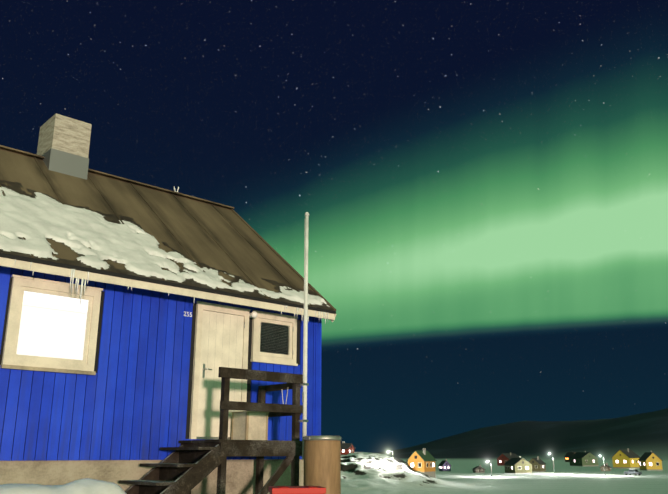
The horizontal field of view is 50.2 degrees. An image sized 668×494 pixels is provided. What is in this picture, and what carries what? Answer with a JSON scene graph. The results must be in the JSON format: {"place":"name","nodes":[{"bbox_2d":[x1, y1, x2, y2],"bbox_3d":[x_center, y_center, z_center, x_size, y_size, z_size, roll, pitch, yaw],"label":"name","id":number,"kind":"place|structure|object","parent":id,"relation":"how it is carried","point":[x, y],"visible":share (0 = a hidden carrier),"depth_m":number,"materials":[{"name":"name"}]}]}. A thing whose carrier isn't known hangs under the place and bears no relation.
{"place":"outdoors","nodes":[
{"label":"outdoors","id":0,"kind":"place"},
{"bbox_2d":[0,478,125,493],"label":"snow bank","id":1,"kind":"structure","parent":0,"point":[87,486],"depth_m":8.84,"materials":[{"name":"white snow"}]},
{"bbox_2d":[0,0,667,452],"label":"sky","id":2,"kind":"structure","parent":0,"point":[482,185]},
{"bbox_2d":[341,408,667,493],"bbox_3d":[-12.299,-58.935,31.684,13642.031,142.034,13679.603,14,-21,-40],"label":"snowy ground","id":3,"kind":"structure","parent":0,"point":[464,454],"depth_m":350.97,"materials":[{"name":"white snow"}]},
{"bbox_2d":[0,459,303,493],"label":"house foundation","id":4,"kind":"object","parent":3,"relation":"on","point":[240,476],"depth_m":10.06,"materials":[{"name":"beige concrete"}]},
{"bbox_2d":[0,266,321,460],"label":"blue house walls","id":5,"kind":"structure","parent":3,"relation":"on","point":[130,399],"depth_m":10.39,"materials":[{"name":"wood"}]},
{"bbox_2d":[0,274,102,374],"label":"window","id":6,"kind":"structure","parent":5,"relation":"attached to","point":[51,326],"depth_m":9.79,"materials":[{"name":"beige paint"}]},
{"bbox_2d":[0,145,336,321],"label":"roof","id":7,"kind":"structure","parent":5,"relation":"on","point":[223,237],"depth_m":12.93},
{"bbox_2d":[37,113,91,179],"bbox_3d":[-5.246,-1.771,13.783,0.730,1.290,0.830,14,-21,-40],"label":"chimney","id":8,"kind":"object","parent":7,"relation":"on","point":[63,144],"visible":0.69,"depth_m":13.51,"materials":[{"name":"grey"}]},
{"bbox_2d":[0,180,333,310],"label":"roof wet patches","id":9,"kind":"object","parent":7,"relation":"on","point":[16,186],"visible":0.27,"depth_m":11.64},
{"bbox_2d":[0,187,329,306],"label":"roof snow","id":10,"kind":"structure","parent":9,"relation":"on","point":[37,221],"depth_m":10.98,"materials":[{"name":"white snow"}]},
{"bbox_2d":[15,259,327,324],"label":"icicles","id":11,"kind":"object","parent":7,"relation":"hanging from","point":[77,279],"visible":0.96,"depth_m":9.84,"materials":[{"name":"white"}]},
{"bbox_2d":[189,301,250,439],"bbox_3d":[-1.798,1.983,11.435,1.030,2.128,0.100,14,-21,-40],"label":"front door","id":12,"kind":"structure","parent":5,"relation":"attached to","point":[221,335],"depth_m":11.41,"materials":[{"name":"beige paint"}]},
{"bbox_2d":[249,311,257,317],"bbox_3d":[-1.357,1.142,12.018,0.116,0.116,0.163,14,-21,-40],"label":"outdoor lamp","id":13,"kind":"object","parent":5,"relation":"attached to","point":[253,314],"visible":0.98,"depth_m":11.97,"materials":[{"name":"white"}]},
{"bbox_2d":[250,310,297,365],"bbox_3d":[-1.023,1.583,12.313,0.960,0.868,0.105,14,-21,-40],"label":"window","id":14,"kind":"structure","parent":5,"relation":"attached to","point":[274,338],"depth_m":12.30,"materials":[{"name":"beige paint"}]},
{"bbox_2d":[119,367,302,493],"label":"porch stairs","id":15,"kind":"structure","parent":3,"relation":"on","point":[184,472],"depth_m":10.24,"materials":[{"name":"brown wood"}]},
{"bbox_2d":[231,411,268,439],"bbox_3d":[-1.328,2.830,11.251,0.424,0.448,0.424,14,-21,-40],"label":"plywood crate","id":16,"kind":"object","parent":15,"relation":"on","point":[249,425],"visible":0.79,"depth_m":11.12,"materials":[{"name":"beige wood"}]},
{"bbox_2d":[298,212,308,459],"bbox_3d":[-0.472,1.316,11.316,0.100,3.943,0.130,14,-21,-40],"label":"flagpole","id":17,"kind":"object","parent":15,"relation":"attached to","point":[304,384],"visible":0.98,"depth_m":11.25,"materials":[{"name":"metal"}]},
{"bbox_2d":[268,486,325,493],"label":"red box","id":18,"kind":"object","parent":3,"relation":"on","point":[296,490],"visible":1,"depth_m":6.58,"materials":[{"name":"red plastic"}]},
{"bbox_2d":[303,436,341,493],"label":"fibre drum","id":19,"kind":"object","parent":3,"relation":"on","point":[322,461],"visible":0.96,"depth_m":10.19,"materials":[{"name":"brown cardboard"}]},
{"bbox_2d":[341,441,355,454],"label":"red house","id":20,"kind":"structure","parent":3,"relation":"on","point":[347,448],"depth_m":156.95,"materials":[{"name":"red wood"}]},
{"bbox_2d":[406,448,436,477],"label":"house","id":21,"kind":"structure","parent":3,"relation":"on","point":[424,460],"depth_m":143.95,"materials":[{"name":"orange wood"}]},
{"bbox_2d":[438,459,450,470],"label":"purple house","id":22,"kind":"structure","parent":3,"relation":"on","point":[444,465],"depth_m":242.60,"materials":[{"name":"blue"}]},
{"bbox_2d":[473,465,485,472],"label":"dark house","id":23,"kind":"structure","parent":3,"relation":"on","point":[478,469],"depth_m":223.93,"materials":[{"name":"grey"}]},
{"bbox_2d":[497,453,518,465],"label":"dark red house","id":24,"kind":"structure","parent":3,"relation":"on","point":[503,458],"depth_m":356.28,"materials":[{"name":"red wood"}]},
{"bbox_2d":[503,456,531,472],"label":"house","id":25,"kind":"structure","parent":3,"relation":"on","point":[517,465],"depth_m":214.08,"materials":[{"name":"yellow wood"}]},
{"bbox_2d":[529,456,545,471],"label":"house","id":26,"kind":"structure","parent":3,"relation":"on","point":[538,464],"depth_m":235.09,"materials":[{"name":"yellow wood"}]},
{"bbox_2d":[564,452,574,461],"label":"house","id":27,"kind":"structure","parent":3,"relation":"on","point":[568,455],"depth_m":545.13,"materials":[{"name":"black wood"}]},
{"bbox_2d":[569,451,598,465],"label":"green house","id":28,"kind":"structure","parent":3,"relation":"on","point":[584,458],"depth_m":354.94,"materials":[{"name":"green wood"}]},
{"bbox_2d":[599,463,611,470],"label":"shed","id":29,"kind":"structure","parent":3,"relation":"on","point":[607,467],"depth_m":242.37,"materials":[{"name":"brown"}]},
{"bbox_2d":[611,448,639,468],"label":"yellow house","id":30,"kind":"structure","parent":3,"relation":"on","point":[627,458],"depth_m":290.29,"materials":[{"name":"yellow wood"}]},
{"bbox_2d":[624,469,641,474],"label":"dark parked car","id":31,"kind":"object","parent":3,"relation":"on","point":[632,471],"visible":1,"depth_m":192.65,"materials":[{"name":"grey paint"}]},
{"bbox_2d":[638,451,662,470],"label":"yellow house","id":32,"kind":"structure","parent":3,"relation":"on","point":[650,461],"depth_m":250.49,"materials":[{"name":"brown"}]}
]}

